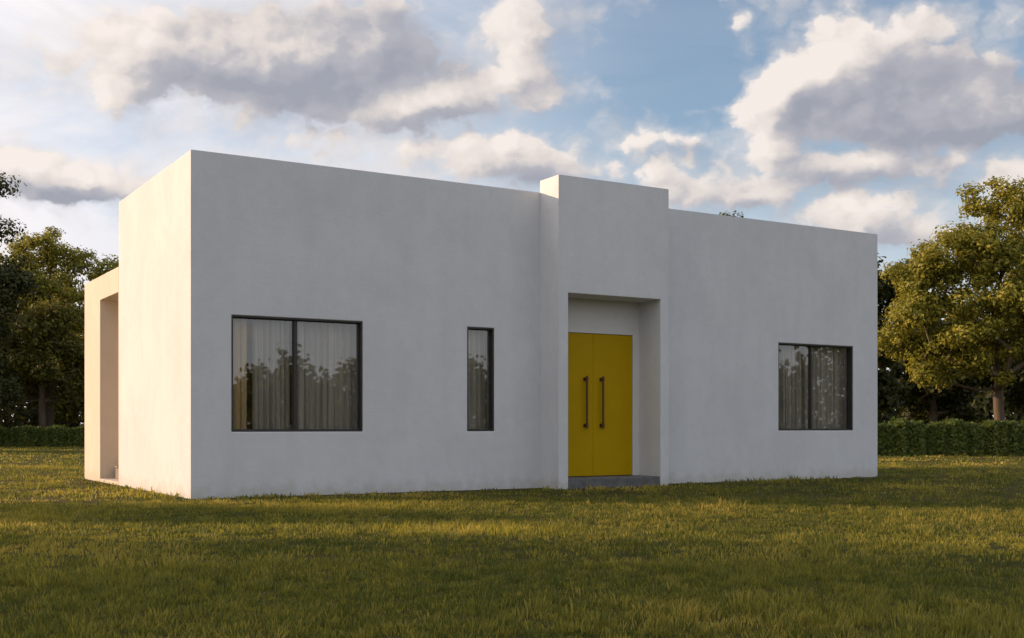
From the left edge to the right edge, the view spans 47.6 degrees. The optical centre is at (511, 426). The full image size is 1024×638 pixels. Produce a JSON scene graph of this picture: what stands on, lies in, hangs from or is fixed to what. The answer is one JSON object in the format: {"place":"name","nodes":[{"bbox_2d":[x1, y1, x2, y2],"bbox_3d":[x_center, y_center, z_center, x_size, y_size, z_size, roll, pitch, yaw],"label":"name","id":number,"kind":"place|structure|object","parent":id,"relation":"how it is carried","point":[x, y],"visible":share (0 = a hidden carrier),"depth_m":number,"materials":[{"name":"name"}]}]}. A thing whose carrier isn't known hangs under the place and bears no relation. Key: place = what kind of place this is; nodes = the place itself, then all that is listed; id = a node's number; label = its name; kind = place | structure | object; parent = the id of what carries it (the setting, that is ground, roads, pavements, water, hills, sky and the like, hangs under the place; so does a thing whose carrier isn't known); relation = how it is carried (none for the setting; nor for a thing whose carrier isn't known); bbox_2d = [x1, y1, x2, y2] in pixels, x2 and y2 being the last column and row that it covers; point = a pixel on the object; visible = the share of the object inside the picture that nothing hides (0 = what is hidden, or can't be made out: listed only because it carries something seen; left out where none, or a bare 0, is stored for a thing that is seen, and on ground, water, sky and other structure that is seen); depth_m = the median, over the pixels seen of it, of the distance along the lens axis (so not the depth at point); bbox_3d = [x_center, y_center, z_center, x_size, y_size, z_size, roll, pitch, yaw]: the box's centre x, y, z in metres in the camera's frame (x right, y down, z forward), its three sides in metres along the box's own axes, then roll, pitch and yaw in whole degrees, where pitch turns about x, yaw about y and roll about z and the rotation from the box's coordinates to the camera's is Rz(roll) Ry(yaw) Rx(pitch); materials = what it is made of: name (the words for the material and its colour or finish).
{"place":"outdoors","nodes":[
{"label":"outdoors","id":0,"kind":"place"},
{"bbox_2d":[0,442,1023,637],"bbox_3d":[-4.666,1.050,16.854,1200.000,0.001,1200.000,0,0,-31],"label":"ground","id":1,"kind":"structure","parent":0,"point":[622,492],"depth_m":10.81,"materials":[{"name":"green plant"}]},
{"bbox_2d":[0,316,26,406],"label":"broadleaf tree","id":2,"kind":"object","parent":1,"relation":"on","point":[21,401],"visible":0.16,"depth_m":66.47,"materials":[{"name":"green plant"}]},
{"bbox_2d":[0,172,40,414],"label":"broadleaf tree","id":3,"kind":"object","parent":1,"relation":"on","point":[13,281],"visible":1,"depth_m":60.68,"materials":[{"name":"green plant"}]},
{"bbox_2d":[0,297,84,444],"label":"broadleaf tree","id":4,"kind":"object","parent":1,"relation":"on","point":[34,332],"visible":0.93,"depth_m":65.30,"materials":[{"name":"green plant"}]},
{"bbox_2d":[0,424,84,446],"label":"hedge","id":5,"kind":"object","parent":1,"relation":"on","point":[30,436],"visible":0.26,"depth_m":61.03,"materials":[{"name":"green plant"}]},
{"bbox_2d":[12,266,84,424],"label":"broadleaf tree","id":6,"kind":"object","parent":1,"relation":"on","point":[65,413],"visible":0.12,"depth_m":81.21,"materials":[{"name":"green plant"}]},
{"bbox_2d":[0,226,118,440],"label":"broadleaf tree","id":7,"kind":"object","parent":1,"relation":"on","point":[48,251],"visible":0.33,"depth_m":69.82,"materials":[{"name":"green plant"}]},
{"bbox_2d":[85,150,876,498],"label":"house","id":8,"kind":"structure","parent":1,"relation":"on","point":[637,336],"depth_m":19.57,"materials":[{"name":"white paint"}]},
{"bbox_2d":[114,466,117,478],"bbox_3d":[-7.398,0.864,22.097,0.300,0.248,0.320,0,0,-31],"label":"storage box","id":9,"kind":"object","parent":8,"relation":"in","point":[116,472],"visible":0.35,"depth_m":22.03,"materials":[{"name":"white"}]},
{"bbox_2d":[233,318,246,428],"bbox_3d":[-4.207,-0.575,17.500,0.445,2.930,0.090,0,0,-31],"label":"curtain","id":10,"kind":"object","parent":8,"relation":"hanging from","point":[239,373],"visible":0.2,"depth_m":17.55,"materials":[{"name":"fabric"}]},
{"bbox_2d":[252,319,288,428],"bbox_3d":[-3.700,-0.575,17.839,0.591,2.930,0.176,0,0,-31],"label":"curtain","id":11,"kind":"object","parent":8,"relation":"hanging from","point":[270,374],"visible":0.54,"depth_m":17.80,"materials":[{"name":"fabric"}]},
{"bbox_2d":[231,315,361,431],"bbox_3d":[-3.290,-0.791,17.782,2.101,1.729,0.143,0,0,-31],"label":"window","id":12,"kind":"structure","parent":8,"relation":"in","point":[294,320],"depth_m":17.76,"materials":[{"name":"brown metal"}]},
{"bbox_2d":[297,322,355,431],"bbox_3d":[-2.867,-0.575,18.343,1.201,2.930,0.145,0,0,-31],"label":"curtain","id":13,"kind":"object","parent":8,"relation":"hanging from","point":[326,375],"visible":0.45,"depth_m":18.29,"materials":[{"name":"fabric"}]},
{"bbox_2d":[468,330,486,428],"bbox_3d":[-0.618,-0.575,19.700,0.851,2.930,0.146,0,0,-31],"label":"curtain","id":14,"kind":"object","parent":8,"relation":"hanging from","point":[477,379],"visible":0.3,"depth_m":19.70,"materials":[{"name":"fabric"}]},
{"bbox_2d":[467,327,493,430],"bbox_3d":[-0.560,-0.791,19.430,0.513,1.729,0.143,0,0,-31],"label":"window","id":15,"kind":"structure","parent":8,"relation":"in","point":[491,330],"depth_m":19.50,"materials":[{"name":"brown metal"}]},
{"bbox_2d":[568,333,592,475],"bbox_3d":[1.082,-0.392,20.379,0.861,2.524,0.138,0,0,-31],"label":"door","id":16,"kind":"structure","parent":8,"relation":"in","point":[580,345],"depth_m":20.47,"materials":[{"name":"yellow paint"}]},
{"bbox_2d":[593,334,631,475],"bbox_3d":[1.822,-0.392,20.826,0.861,2.524,0.138,0,0,-31],"label":"door","id":17,"kind":"structure","parent":8,"relation":"in","point":[612,354],"depth_m":20.84,"materials":[{"name":"yellow paint"}]},
{"bbox_2d":[779,345,801,430],"bbox_3d":[5.618,-0.575,23.464,0.582,2.930,0.157,0,0,-31],"label":"curtain","id":18,"kind":"object","parent":8,"relation":"hanging from","point":[790,393],"visible":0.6,"depth_m":23.42,"materials":[{"name":"fabric"}]},
{"bbox_2d":[778,343,852,430],"bbox_3d":[6.098,-0.791,23.447,2.081,1.729,0.143,0,0,-31],"label":"window","id":19,"kind":"structure","parent":8,"relation":"in","point":[849,348],"depth_m":23.53,"materials":[{"name":"brown metal"}]},
{"bbox_2d":[802,346,843,430],"bbox_3d":[6.549,-0.575,24.026,1.404,2.930,0.144,0,0,-31],"label":"curtain","id":20,"kind":"object","parent":8,"relation":"hanging from","point":[827,388],"visible":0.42,"depth_m":23.91,"materials":[{"name":"fabric"}]},
{"bbox_2d":[0,328,1023,439],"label":"wood","id":21,"kind":"object","parent":1,"relation":"on","point":[27,415],"visible":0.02,"depth_m":86.46,"materials":[{"name":"green plant"}]},
{"bbox_2d":[719,210,743,217],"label":"broadleaf tree","id":22,"kind":"object","parent":1,"relation":"on","point":[726,214],"visible":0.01,"depth_m":68.19,"materials":[{"name":"green plant"}]},
{"bbox_2d":[877,253,932,417],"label":"broadleaf tree","id":23,"kind":"object","parent":1,"relation":"on","point":[887,401],"visible":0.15,"depth_m":59.33,"materials":[{"name":"green plant"}]},
{"bbox_2d":[880,301,1016,441],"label":"broadleaf tree","id":24,"kind":"object","parent":1,"relation":"on","point":[922,402],"visible":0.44,"depth_m":67.72,"materials":[{"name":"green plant"}]},
{"bbox_2d":[877,175,1023,440],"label":"broadleaf tree","id":25,"kind":"object","parent":1,"relation":"on","point":[919,305],"visible":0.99,"depth_m":46.36,"materials":[{"name":"green plant"}]},
{"bbox_2d":[877,416,1023,455],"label":"hedge","id":26,"kind":"object","parent":1,"relation":"on","point":[946,434],"visible":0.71,"depth_m":41.87,"materials":[{"name":"green plant"}]},
{"bbox_2d":[988,310,1023,415],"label":"broadleaf tree","id":27,"kind":"object","parent":1,"relation":"on","point":[1016,398],"visible":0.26,"depth_m":66.81,"materials":[{"name":"green plant"}]},
{"bbox_2d":[0,0,1023,423],"label":"sky","id":28,"kind":"structure","parent":0,"point":[865,116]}
]}

